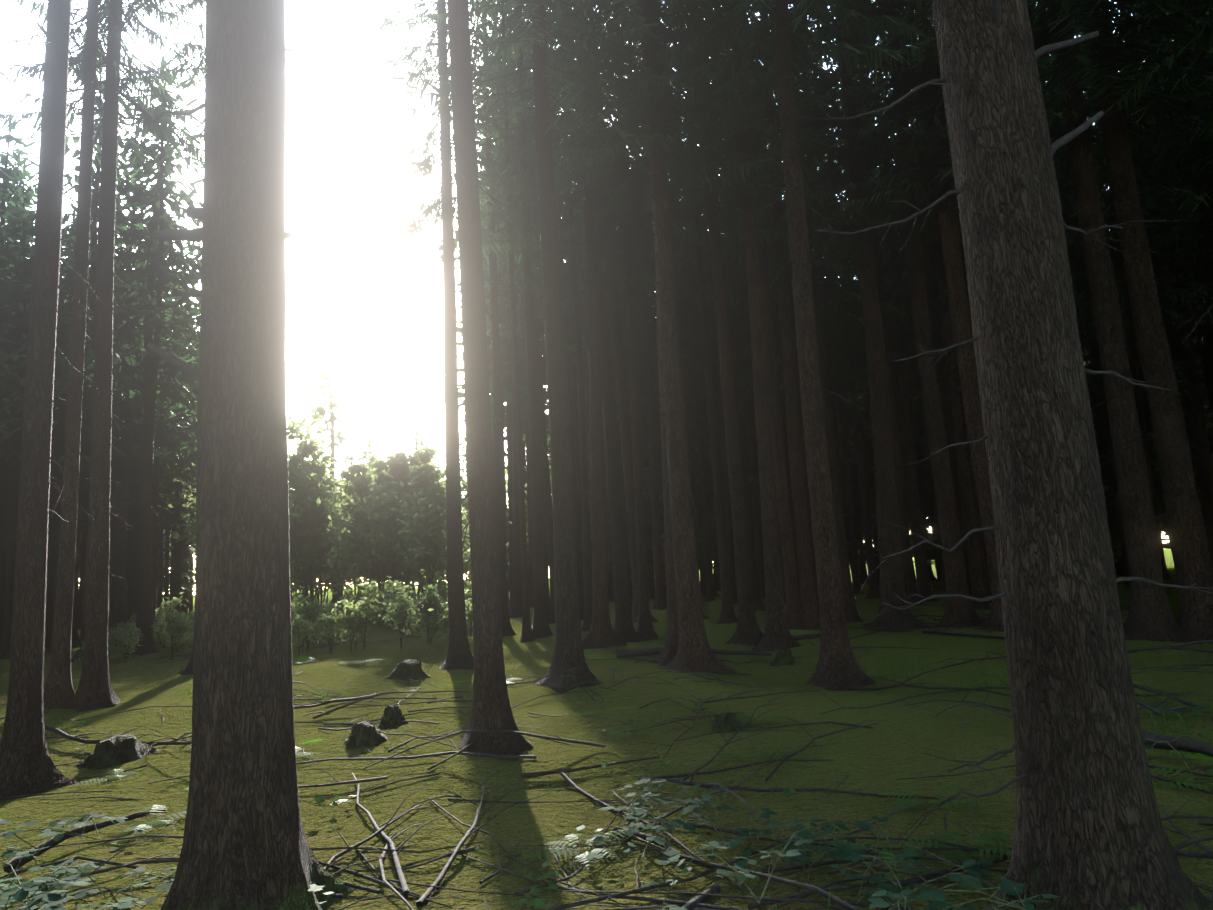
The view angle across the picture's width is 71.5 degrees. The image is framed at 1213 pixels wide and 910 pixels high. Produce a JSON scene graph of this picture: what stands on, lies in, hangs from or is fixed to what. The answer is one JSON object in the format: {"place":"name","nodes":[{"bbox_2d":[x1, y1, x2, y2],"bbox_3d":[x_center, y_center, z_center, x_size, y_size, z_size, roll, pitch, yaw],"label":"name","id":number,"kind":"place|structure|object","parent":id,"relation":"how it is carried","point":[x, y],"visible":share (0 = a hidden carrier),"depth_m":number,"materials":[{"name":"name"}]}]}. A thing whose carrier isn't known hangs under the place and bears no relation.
{"place":"outdoors","nodes":[
{"label":"outdoors","id":0,"kind":"place"},
{"bbox_2d":[0,0,1168,594],"label":"sky","id":1,"kind":"structure","parent":0,"point":[340,297],"materials":[{"name":"white"}]},
{"bbox_2d":[0,548,1212,909],"bbox_3d":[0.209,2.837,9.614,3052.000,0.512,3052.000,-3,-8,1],"label":"ground","id":2,"kind":"structure","parent":0,"point":[882,758],"depth_m":6.72,"materials":[{"name":"green plant"}]},
{"bbox_2d":[74,648,797,769],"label":"tree stumps","id":3,"kind":"object","parent":2,"relation":"on","point":[110,751],"visible":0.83,"depth_m":8.00,"materials":[{"name":"brown wood"}]},
{"bbox_2d":[0,0,1212,800],"bbox_3d":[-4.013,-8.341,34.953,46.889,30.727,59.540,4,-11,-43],"label":"forest","id":4,"kind":"object","parent":2,"relation":"on","point":[98,398],"visible":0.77,"depth_m":16.64,"materials":[{"name":"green plant"}]},
{"bbox_2d":[0,601,1212,909],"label":"sticks","id":5,"kind":"object","parent":2,"relation":"on","point":[712,891],"visible":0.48,"depth_m":5.47,"materials":[{"name":"brown wood"}]},
{"bbox_2d":[0,627,1212,909],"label":"plants","id":6,"kind":"object","parent":2,"relation":"on","point":[62,879],"visible":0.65,"depth_m":4.24,"materials":[{"name":"green plant"}]},
{"bbox_2d":[1,318,1212,661],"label":"broadleaf","id":7,"kind":"object","parent":2,"relation":"on","point":[359,522],"visible":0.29,"depth_m":31.60,"materials":[{"name":"green plant"}]},
{"bbox_2d":[127,0,1212,909],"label":"spruces","id":8,"kind":"object","parent":2,"relation":"on","point":[1089,834],"visible":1,"depth_m":3.71,"materials":[{"name":"brown plant"}]}
]}

